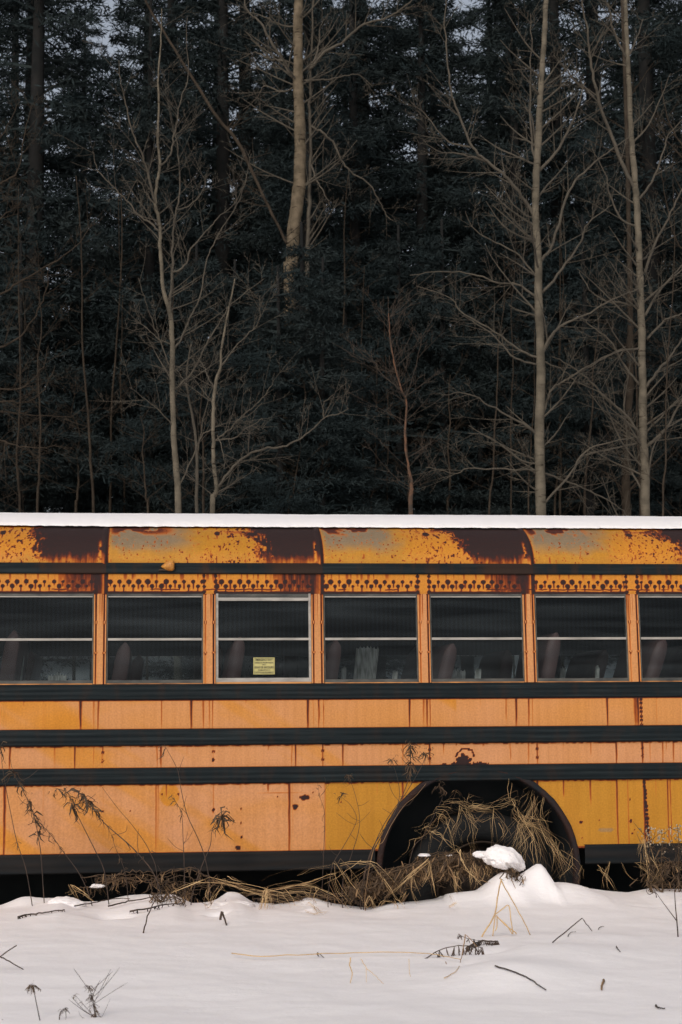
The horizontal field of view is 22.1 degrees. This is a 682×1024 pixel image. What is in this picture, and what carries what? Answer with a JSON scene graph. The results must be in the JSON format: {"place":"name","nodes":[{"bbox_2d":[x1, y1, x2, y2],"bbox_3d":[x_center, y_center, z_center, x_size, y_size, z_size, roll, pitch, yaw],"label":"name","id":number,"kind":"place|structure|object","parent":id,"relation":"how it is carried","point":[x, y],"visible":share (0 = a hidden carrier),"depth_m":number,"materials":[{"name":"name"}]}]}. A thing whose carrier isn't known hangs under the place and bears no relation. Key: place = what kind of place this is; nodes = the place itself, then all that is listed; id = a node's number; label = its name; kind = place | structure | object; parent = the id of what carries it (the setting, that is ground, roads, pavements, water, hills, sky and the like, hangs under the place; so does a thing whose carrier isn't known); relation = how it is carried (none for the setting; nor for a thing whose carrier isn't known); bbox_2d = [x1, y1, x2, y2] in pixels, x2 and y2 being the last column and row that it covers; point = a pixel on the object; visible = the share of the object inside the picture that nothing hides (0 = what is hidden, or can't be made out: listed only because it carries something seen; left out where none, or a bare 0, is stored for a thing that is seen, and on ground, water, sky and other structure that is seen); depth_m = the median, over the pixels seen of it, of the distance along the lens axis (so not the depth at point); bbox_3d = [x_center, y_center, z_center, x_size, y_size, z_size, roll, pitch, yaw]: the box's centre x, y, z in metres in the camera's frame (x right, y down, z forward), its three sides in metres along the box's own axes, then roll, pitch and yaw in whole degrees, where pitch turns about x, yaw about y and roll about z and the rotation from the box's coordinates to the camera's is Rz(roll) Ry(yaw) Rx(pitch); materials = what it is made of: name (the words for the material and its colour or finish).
{"place":"outdoors","nodes":[
{"label":"outdoors","id":0,"kind":"place"},
{"bbox_2d":[0,655,681,1023],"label":"snow ground","id":1,"kind":"structure","parent":0,"point":[176,965],"depth_m":8.57,"materials":[{"name":"snow"}]},
{"bbox_2d":[0,343,39,512],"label":"evergreen tree","id":2,"kind":"object","parent":1,"relation":"on","point":[2,495],"visible":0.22,"depth_m":25.41,"materials":[{"name":"green plant"}]},
{"bbox_2d":[0,162,41,512],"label":"bare sapling","id":3,"kind":"object","parent":1,"relation":"on","point":[17,474],"visible":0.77,"depth_m":22.81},
{"bbox_2d":[2,759,47,902],"bbox_3d":[-1.943,1.973,10.711,0.324,0.949,0.133,0,-7,-6],"label":"dead weed","id":4,"kind":"object","parent":1,"relation":"on","point":[39,833],"visible":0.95,"depth_m":10.72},
{"bbox_2d":[0,278,72,512],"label":"bare sapling","id":5,"kind":"object","parent":1,"relation":"on","point":[37,492],"visible":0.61,"depth_m":22.17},
{"bbox_2d":[0,0,91,392],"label":"evergreen tree","id":6,"kind":"object","parent":1,"relation":"on","point":[17,85],"visible":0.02,"depth_m":40.30,"materials":[{"name":"green plant"}]},
{"bbox_2d":[0,240,112,512],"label":"evergreen tree","id":7,"kind":"object","parent":1,"relation":"on","point":[15,361],"visible":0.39,"depth_m":25.49,"materials":[{"name":"green plant"}]},
{"bbox_2d":[0,0,120,509],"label":"evergreen tree","id":8,"kind":"object","parent":1,"relation":"on","point":[22,182],"visible":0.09,"depth_m":28.67,"materials":[{"name":"green plant"}]},
{"bbox_2d":[0,79,125,496],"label":"bare tree","id":9,"kind":"object","parent":1,"relation":"on","point":[25,330],"visible":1,"depth_m":21.15,"materials":[{"name":"brown plant"}]},
{"bbox_2d":[2,275,137,512],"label":"evergreen tree","id":10,"kind":"object","parent":1,"relation":"on","point":[61,325],"visible":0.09,"depth_m":28.30,"materials":[{"name":"green plant"}]},
{"bbox_2d":[0,6,140,511],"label":"evergreen tree","id":11,"kind":"object","parent":1,"relation":"on","point":[87,46],"visible":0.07,"depth_m":37.63,"materials":[{"name":"green plant"}]},
{"bbox_2d":[42,395,102,512],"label":"bare sapling","id":12,"kind":"object","parent":1,"relation":"on","point":[77,496],"visible":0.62,"depth_m":25.17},
{"bbox_2d":[48,784,125,904],"bbox_3d":[-1.555,2.059,10.694,0.475,0.801,0.177,-1,-7,9],"label":"dead weed","id":13,"kind":"object","parent":1,"relation":"on","point":[73,806],"visible":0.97,"depth_m":10.74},
{"bbox_2d":[52,177,127,512],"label":"bare sapling","id":14,"kind":"object","parent":1,"relation":"on","point":[90,456],"visible":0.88,"depth_m":23.57,"materials":[{"name":"plant"}]},
{"bbox_2d":[0,0,198,512],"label":"evergreen tree","id":15,"kind":"object","parent":1,"relation":"on","point":[55,166],"visible":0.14,"depth_m":31.26,"materials":[{"name":"green plant"}]},
{"bbox_2d":[0,0,201,512],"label":"evergreen tree","id":16,"kind":"object","parent":1,"relation":"on","point":[35,231],"visible":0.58,"depth_m":27.39,"materials":[{"name":"green plant"}]},
{"bbox_2d":[43,353,168,512],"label":"evergreen tree","id":17,"kind":"object","parent":1,"relation":"on","point":[79,511],"visible":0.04,"depth_m":27.99,"materials":[{"name":"green plant"}]},
{"bbox_2d":[65,787,167,899],"bbox_3d":[-1.371,2.056,10.700,0.627,0.751,0.138,0,-7,0],"label":"dead weed","id":18,"kind":"object","parent":1,"relation":"on","point":[87,805],"visible":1,"depth_m":10.71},
{"bbox_2d":[89,189,147,512],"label":"bare sapling","id":19,"kind":"object","parent":1,"relation":"on","point":[110,488],"visible":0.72,"depth_m":25.82,"materials":[{"name":"plant"}]},
{"bbox_2d":[94,188,152,512],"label":"bare sapling","id":20,"kind":"object","parent":1,"relation":"on","point":[121,357],"visible":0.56,"depth_m":26.21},
{"bbox_2d":[75,870,179,897],"bbox_3d":[-1.307,2.329,10.997,0.610,0.196,0.413,-2,-7,16],"label":"weed heap","id":21,"kind":"object","parent":1,"relation":"on","point":[113,880],"visible":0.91,"depth_m":10.92,"materials":[{"name":"plant"}]},
{"bbox_2d":[45,0,234,449],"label":"evergreen tree","id":22,"kind":"object","parent":1,"relation":"on","point":[122,10],"visible":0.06,"depth_m":37.55,"materials":[{"name":"green plant"}]},
{"bbox_2d":[106,387,188,512],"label":"bare sapling","id":23,"kind":"object","parent":1,"relation":"on","point":[144,486],"visible":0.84,"depth_m":22.94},
{"bbox_2d":[88,267,211,512],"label":"evergreen tree","id":24,"kind":"object","parent":1,"relation":"on","point":[157,451],"visible":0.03,"depth_m":28.35,"materials":[{"name":"green plant"}]},
{"bbox_2d":[53,0,255,513],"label":"evergreen tree","id":25,"kind":"object","parent":1,"relation":"on","point":[149,274],"visible":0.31,"depth_m":27.60,"materials":[{"name":"green plant"}]},
{"bbox_2d":[44,0,273,511],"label":"evergreen tree","id":26,"kind":"object","parent":1,"relation":"on","point":[140,76],"visible":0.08,"depth_m":32.82,"materials":[{"name":"green plant"}]},
{"bbox_2d":[49,5,282,656],"bbox_3d":[-2.175,-1.924,21.875,2.999,9.242,1.416,0,-7,-6],"label":"bare tree","id":27,"kind":"object","parent":1,"relation":"on","point":[173,388],"visible":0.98,"depth_m":21.94,"materials":[{"name":"brown plant"}]},
{"bbox_2d":[149,889,187,906],"bbox_3d":[-1.058,2.385,10.674,0.246,0.174,0.320,0,-7,-6],"label":"weed heap","id":28,"kind":"object","parent":1,"relation":"on","point":[173,896],"visible":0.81,"depth_m":10.63,"materials":[{"name":"plant"}]},
{"bbox_2d":[99,241,266,656],"bbox_3d":[-2.046,-0.224,24.658,3.426,7.365,3.532,0,-7,0],"label":"evergreen tree","id":29,"kind":"object","parent":1,"relation":"on","point":[164,434],"visible":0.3,"depth_m":24.56,"materials":[{"name":"green plant"}]},
{"bbox_2d":[89,0,293,510],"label":"evergreen tree","id":30,"kind":"object","parent":1,"relation":"on","point":[235,13],"depth_m":41.44,"materials":[{"name":"green plant"}]},
{"bbox_2d":[146,338,238,656],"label":"bare tree","id":31,"kind":"object","parent":1,"relation":"on","point":[196,457],"visible":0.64,"depth_m":22.07,"materials":[{"name":"brown plant"}]},
{"bbox_2d":[149,867,243,902],"bbox_3d":[-0.934,2.362,11.029,0.498,0.284,0.499,-3,-7,21],"label":"weed heap","id":32,"kind":"object","parent":1,"relation":"on","point":[173,888],"visible":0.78,"depth_m":10.98,"materials":[{"name":"plant"}]},
{"bbox_2d":[154,345,246,513],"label":"bare sapling","id":33,"kind":"object","parent":1,"relation":"on","point":[203,485],"visible":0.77,"depth_m":22.72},
{"bbox_2d":[190,806,234,904],"bbox_3d":[-0.782,2.153,10.813,0.247,0.660,0.164,-3,-7,22],"label":"dead weed","id":34,"kind":"object","parent":1,"relation":"on","point":[222,818],"visible":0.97,"depth_m":10.82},
{"bbox_2d":[141,259,293,513],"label":"evergreen tree","id":35,"kind":"object","parent":1,"relation":"on","point":[235,309],"visible":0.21,"depth_m":24.94,"materials":[{"name":"green plant"}]},
{"bbox_2d":[66,0,370,512],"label":"evergreen tree","id":36,"kind":"object","parent":1,"relation":"on","point":[224,253],"visible":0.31,"depth_m":29.25,"materials":[{"name":"green plant"}]},
{"bbox_2d":[144,0,309,243],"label":"bare tree","id":37,"kind":"object","parent":1,"relation":"on","point":[231,133],"visible":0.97,"depth_m":25.06,"materials":[{"name":"plant"}]},
{"bbox_2d":[75,0,414,507],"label":"evergreen tree","id":38,"kind":"object","parent":1,"relation":"on","point":[213,8],"visible":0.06,"depth_m":31.75,"materials":[{"name":"green plant"}]},
{"bbox_2d":[163,268,388,513],"bbox_3d":[-0.976,-0.194,20.883,2.878,5.739,1.542,-2,-7,15],"label":"bare tree","id":39,"kind":"object","parent":1,"relation":"on","point":[214,494],"visible":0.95,"depth_m":21.13,"materials":[{"name":"brown plant"}]},
{"bbox_2d":[184,266,371,656],"bbox_3d":[-0.839,-0.008,23.442,3.127,6.721,3.224,0,-7,-2],"label":"evergreen tree","id":40,"kind":"object","parent":1,"relation":"on","point":[280,388],"visible":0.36,"depth_m":23.52,"materials":[{"name":"green plant"}]},
{"bbox_2d":[124,0,455,461],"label":"evergreen tree","id":41,"kind":"object","parent":1,"relation":"on","point":[286,57],"visible":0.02,"depth_m":32.34,"materials":[{"name":"green plant"}]},
{"bbox_2d":[246,864,340,907],"bbox_3d":[-0.292,2.318,10.867,0.650,0.281,0.273,0,-7,-6],"label":"grass tuft","id":42,"kind":"object","parent":1,"relation":"on","point":[300,884],"visible":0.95,"depth_m":10.87,"materials":[{"name":"plant"}]},
{"bbox_2d":[198,221,403,513],"bbox_3d":[-0.510,-0.291,24.105,3.646,7.601,3.536,4,-8,-34],"label":"evergreen tree","id":43,"kind":"object","parent":1,"relation":"on","point":[346,423],"visible":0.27,"depth_m":24.02,"materials":[{"name":"green plant"}]},
{"bbox_2d":[237,299,370,514],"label":"evergreen tree","id":44,"kind":"object","parent":1,"relation":"on","point":[345,508],"visible":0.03,"depth_m":25.02,"materials":[{"name":"green plant"}]},
{"bbox_2d":[266,360,343,513],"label":"bare sapling","id":45,"kind":"object","parent":1,"relation":"on","point":[300,442],"visible":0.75,"depth_m":23.33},
{"bbox_2d":[199,0,414,514],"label":"evergreen tree","id":46,"kind":"object","parent":1,"relation":"on","point":[280,197],"visible":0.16,"depth_m":27.78,"materials":[{"name":"green plant"}]},
{"bbox_2d":[246,889,380,906],"bbox_3d":[-0.188,2.433,10.995,0.838,0.162,0.328,2,-7,-17],"label":"weed heap","id":47,"kind":"object","parent":1,"relation":"on","point":[301,898],"visible":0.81,"depth_m":10.95,"materials":[{"name":"plant"}]},
{"bbox_2d":[207,0,431,484],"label":"bare tree","id":48,"kind":"object","parent":1,"relation":"on","point":[299,183],"visible":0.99,"depth_m":25.76,"materials":[{"name":"brown plant"}]},
{"bbox_2d":[235,257,422,514],"bbox_3d":[-0.249,-0.078,23.579,3.301,6.881,3.201,3,-7,-26],"label":"evergreen tree","id":49,"kind":"object","parent":1,"relation":"on","point":[303,322],"visible":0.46,"depth_m":23.59,"materials":[{"name":"green plant"}]},
{"bbox_2d":[0,525,681,906],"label":"school bus","id":50,"kind":"object","parent":1,"relation":"on","point":[264,683],"visible":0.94,"depth_m":11.42,"materials":[{"name":"paint"}]},
{"bbox_2d":[0,512,681,528],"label":"roof snow","id":51,"kind":"structure","parent":50,"relation":"on","point":[295,520],"depth_m":11.94,"materials":[{"name":"snow"}]},
{"bbox_2d":[324,177,380,513],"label":"bare sapling","id":52,"kind":"object","parent":1,"relation":"on","point":[348,276],"visible":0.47,"depth_m":26.06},
{"bbox_2d":[236,0,498,465],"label":"evergreen tree","id":53,"kind":"object","parent":1,"relation":"on","point":[350,99],"visible":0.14,"depth_m":29.60,"materials":[{"name":"green plant"}]},
{"bbox_2d":[232,0,503,465],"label":"evergreen tree","id":54,"kind":"object","parent":1,"relation":"on","point":[400,90],"visible":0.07,"depth_m":33.21,"materials":[{"name":"green plant"}]},
{"bbox_2d":[341,874,395,902],"bbox_3d":[0.177,2.343,10.904,0.372,0.202,0.292,0,-7,-6],"label":"weed heap","id":55,"kind":"object","parent":1,"relation":"on","point":[367,889],"visible":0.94,"depth_m":10.87,"materials":[{"name":"plant"}]},
{"bbox_2d":[307,248,445,514],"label":"evergreen tree","id":56,"kind":"object","parent":1,"relation":"on","point":[353,306],"visible":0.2,"depth_m":26.56,"materials":[{"name":"green plant"}]},
{"bbox_2d":[350,741,419,908],"bbox_3d":[0.281,1.982,10.931,0.463,1.103,0.101,0,-7,-6],"label":"dead weed","id":57,"kind":"object","parent":1,"relation":"on","point":[410,751],"visible":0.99,"depth_m":10.98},
{"bbox_2d":[359,295,424,514],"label":"bare sapling","id":58,"kind":"object","parent":1,"relation":"on","point":[389,406],"visible":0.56,"depth_m":25.87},
{"bbox_2d":[333,281,455,514],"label":"bare tree","id":59,"kind":"object","parent":1,"relation":"on","point":[410,504],"visible":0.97,"depth_m":21.80,"materials":[{"name":"red plant"}]},
{"bbox_2d":[327,225,486,514],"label":"evergreen tree","id":60,"kind":"object","parent":1,"relation":"on","point":[396,263],"visible":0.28,"depth_m":26.34,"materials":[{"name":"green plant"}]},
{"bbox_2d":[381,389,443,500],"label":"bare sapling","id":61,"kind":"object","parent":1,"relation":"on","point":[407,452],"visible":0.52,"depth_m":24.47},
{"bbox_2d":[275,0,561,513],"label":"evergreen tree","id":62,"kind":"object","parent":1,"relation":"on","point":[424,209],"visible":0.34,"depth_m":29.83,"materials":[{"name":"green plant"}]},
{"bbox_2d":[344,849,496,908],"bbox_3d":[0.515,2.331,11.050,1.019,0.388,0.519,0,-7,-6],"label":"weed heap","id":63,"kind":"object","parent":1,"relation":"on","point":[442,868],"visible":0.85,"depth_m":10.96,"materials":[{"name":"plant"}]},
{"bbox_2d":[442,790,517,851],"bbox_3d":[0.912,2.012,11.317,0.545,0.418,0.323,0,-7,-6],"label":"grass tuft","id":64,"kind":"object","parent":63,"relation":"on","point":[477,808],"visible":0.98,"depth_m":11.33,"materials":[{"name":"plant"}]},
{"bbox_2d":[331,0,530,507],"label":"evergreen tree","id":65,"kind":"object","parent":1,"relation":"on","point":[434,33],"visible":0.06,"depth_m":35.03,"materials":[{"name":"green plant"}]},
{"bbox_2d":[378,1,504,331],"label":"evergreen tree","id":66,"kind":"object","parent":1,"relation":"on","point":[451,32],"visible":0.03,"depth_m":40.02,"materials":[{"name":"green plant"}]},
{"bbox_2d":[355,219,532,514],"bbox_3d":[1.549,-0.625,26.456,3.741,7.799,3.628,-5,-8,35],"label":"evergreen tree","id":67,"kind":"object","parent":1,"relation":"on","point":[443,357],"visible":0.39,"depth_m":26.43,"materials":[{"name":"green plant"}]},
{"bbox_2d":[414,348,482,514],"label":"bare sapling","id":68,"kind":"object","parent":1,"relation":"on","point":[449,496],"visible":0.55,"depth_m":25.46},
{"bbox_2d":[413,320,534,514],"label":"evergreen tree","id":69,"kind":"object","parent":1,"relation":"on","point":[482,356],"visible":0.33,"depth_m":26.49,"materials":[{"name":"green plant"}]},
{"bbox_2d":[440,241,530,514],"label":"bare sapling","id":70,"kind":"object","parent":1,"relation":"on","point":[493,447],"visible":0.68,"depth_m":23.13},
{"bbox_2d":[401,2,572,509],"bbox_3d":[3.635,-5.126,39.299,5.843,15.568,6.030,-3,-7,19],"label":"evergreen tree","id":71,"kind":"object","parent":1,"relation":"on","point":[481,31],"visible":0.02,"depth_m":39.31,"materials":[{"name":"green plant"}]},
{"bbox_2d":[481,878,530,936],"bbox_3d":[0.882,2.134,9.417,0.277,0.320,0.008,0,-7,-6],"label":"bent straw","id":72,"kind":"object","parent":1,"relation":"on","point":[497,917],"visible":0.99,"depth_m":9.41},
{"bbox_2d":[491,868,525,888],"bbox_3d":[1.056,2.275,10.893,0.223,0.165,0.409,0,-7,-6],"label":"weed heap","id":73,"kind":"object","parent":1,"relation":"on","point":[511,874],"visible":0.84,"depth_m":10.78,"materials":[{"name":"plant"}]},
{"bbox_2d":[482,844,522,869],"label":"snow clump","id":74,"kind":"object","parent":73,"relation":"on","point":[501,857],"visible":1,"depth_m":10.82,"materials":[{"name":"snow"}]},
{"bbox_2d":[473,213,553,655],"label":"bare sapling","id":75,"kind":"object","parent":1,"relation":"on","point":[511,390],"visible":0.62,"depth_m":24.46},
{"bbox_2d":[383,0,657,515],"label":"bare tree","id":76,"kind":"object","parent":1,"relation":"on","point":[541,500],"visible":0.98,"depth_m":22.69,"materials":[{"name":"brown plant"}]},
{"bbox_2d":[496,794,572,881],"bbox_3d":[1.269,2.108,11.314,0.622,0.617,0.312,0,-7,-6],"label":"grass tuft","id":77,"kind":"object","parent":1,"relation":"on","point":[527,823],"visible":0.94,"depth_m":11.33,"materials":[{"name":"plant"}]},
{"bbox_2d":[400,0,668,508],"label":"evergreen tree","id":78,"kind":"object","parent":1,"relation":"on","point":[484,43],"visible":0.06,"depth_m":33.33,"materials":[{"name":"green plant"}]},
{"bbox_2d":[498,314,572,514],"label":"bare sapling","id":79,"kind":"object","parent":1,"relation":"on","point":[533,411],"visible":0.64,"depth_m":22.56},
{"bbox_2d":[409,0,668,515],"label":"evergreen tree","id":80,"kind":"object","parent":1,"relation":"on","point":[490,64],"visible":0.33,"depth_m":28.96,"materials":[{"name":"green plant"}]},
{"bbox_2d":[469,262,622,515],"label":"evergreen tree","id":81,"kind":"object","parent":1,"relation":"on","point":[527,371],"visible":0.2,"depth_m":26.50,"materials":[{"name":"green plant"}]},
{"bbox_2d":[411,0,681,515],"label":"evergreen tree","id":82,"kind":"object","parent":1,"relation":"on","point":[554,204],"visible":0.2,"depth_m":29.58,"materials":[{"name":"green plant"}]},
{"bbox_2d":[522,162,595,515],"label":"bare sapling","id":83,"kind":"object","parent":1,"relation":"on","point":[556,483],"visible":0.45,"depth_m":25.71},
{"bbox_2d":[439,0,681,496],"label":"evergreen tree","id":84,"kind":"object","parent":1,"relation":"on","point":[590,85],"visible":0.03,"depth_m":33.83,"materials":[{"name":"green plant"}]},
{"bbox_2d":[530,215,598,515],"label":"bare sapling","id":85,"kind":"object","parent":1,"relation":"on","point":[560,314],"visible":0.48,"depth_m":25.54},
{"bbox_2d":[499,0,681,515],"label":"evergreen tree","id":86,"kind":"object","parent":1,"relation":"on","point":[646,61],"visible":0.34,"depth_m":28.68,"materials":[{"name":"green plant"}]},
{"bbox_2d":[499,214,681,515],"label":"evergreen tree","id":87,"kind":"object","parent":1,"relation":"on","point":[580,410],"visible":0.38,"depth_m":25.59,"materials":[{"name":"green plant"}]},
{"bbox_2d":[545,297,635,515],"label":"bare sapling","id":88,"kind":"object","parent":1,"relation":"on","point":[584,494],"visible":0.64,"depth_m":23.83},
{"bbox_2d":[519,0,681,515],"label":"bare tree","id":89,"kind":"object","parent":1,"relation":"on","point":[643,384],"visible":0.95,"depth_m":23.21,"materials":[{"name":"brown plant"}]},
{"bbox_2d":[544,266,681,515],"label":"evergreen tree","id":90,"kind":"object","parent":1,"relation":"on","point":[676,497],"visible":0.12,"depth_m":26.34,"materials":[{"name":"green plant"}]},
{"bbox_2d":[546,0,681,505],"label":"evergreen tree","id":91,"kind":"object","parent":1,"relation":"on","point":[660,2],"visible":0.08,"depth_m":34.72,"materials":[{"name":"green plant"}]},
{"bbox_2d":[557,0,681,509],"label":"evergreen tree","id":92,"kind":"object","parent":1,"relation":"on","point":[649,20],"visible":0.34,"depth_m":28.78,"materials":[{"name":"green plant"}]},
{"bbox_2d":[595,245,661,515],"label":"bare sapling","id":93,"kind":"object","parent":1,"relation":"on","point":[630,315],"visible":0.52,"depth_m":23.80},
{"bbox_2d":[580,0,679,515],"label":"bare tree","id":94,"kind":"object","parent":1,"relation":"on","point":[625,490],"visible":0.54,"depth_m":24.91,"materials":[{"name":"plant"}]},
{"bbox_2d":[594,317,681,515],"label":"evergreen tree","id":95,"kind":"object","parent":1,"relation":"on","point":[672,464],"visible":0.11,"depth_m":26.91,"materials":[{"name":"green plant"}]},
{"bbox_2d":[621,14,681,513],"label":"evergreen tree","id":96,"kind":"object","parent":1,"relation":"on","point":[658,159],"visible":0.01,"depth_m":39.59,"materials":[{"name":"green plant"}]},
{"bbox_2d":[634,823,670,892],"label":"dead weed","id":97,"kind":"object","parent":1,"relation":"on","point":[650,876],"visible":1,"depth_m":11.08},
{"bbox_2d":[629,859,681,889],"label":"weed heap","id":98,"kind":"object","parent":1,"relation":"on","point":[669,870],"visible":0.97,"depth_m":11.09,"materials":[{"name":"plant"}]},
{"bbox_2d":[632,48,681,435],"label":"evergreen tree","id":99,"kind":"object","parent":1,"relation":"on","point":[667,129],"visible":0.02,"depth_m":34.02,"materials":[{"name":"green plant"}]},
{"bbox_2d":[633,81,681,515],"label":"bare tree","id":100,"kind":"object","parent":1,"relation":"on","point":[672,145],"visible":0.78,"depth_m":24.66,"materials":[{"name":"brown plant"}]},
{"bbox_2d":[634,190,681,515],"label":"bare sapling","id":101,"kind":"object","parent":1,"relation":"on","point":[658,429],"visible":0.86,"depth_m":22.76,"materials":[{"name":"plant"}]},
{"bbox_2d":[649,829,672,891],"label":"dead weed","id":102,"kind":"object","parent":1,"relation":"on","point":[657,840],"visible":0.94,"depth_m":11.09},
{"bbox_2d":[668,824,681,891],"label":"dead weed","id":103,"kind":"object","parent":1,"relation":"on","point":[678,848],"visible":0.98,"depth_m":11.10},
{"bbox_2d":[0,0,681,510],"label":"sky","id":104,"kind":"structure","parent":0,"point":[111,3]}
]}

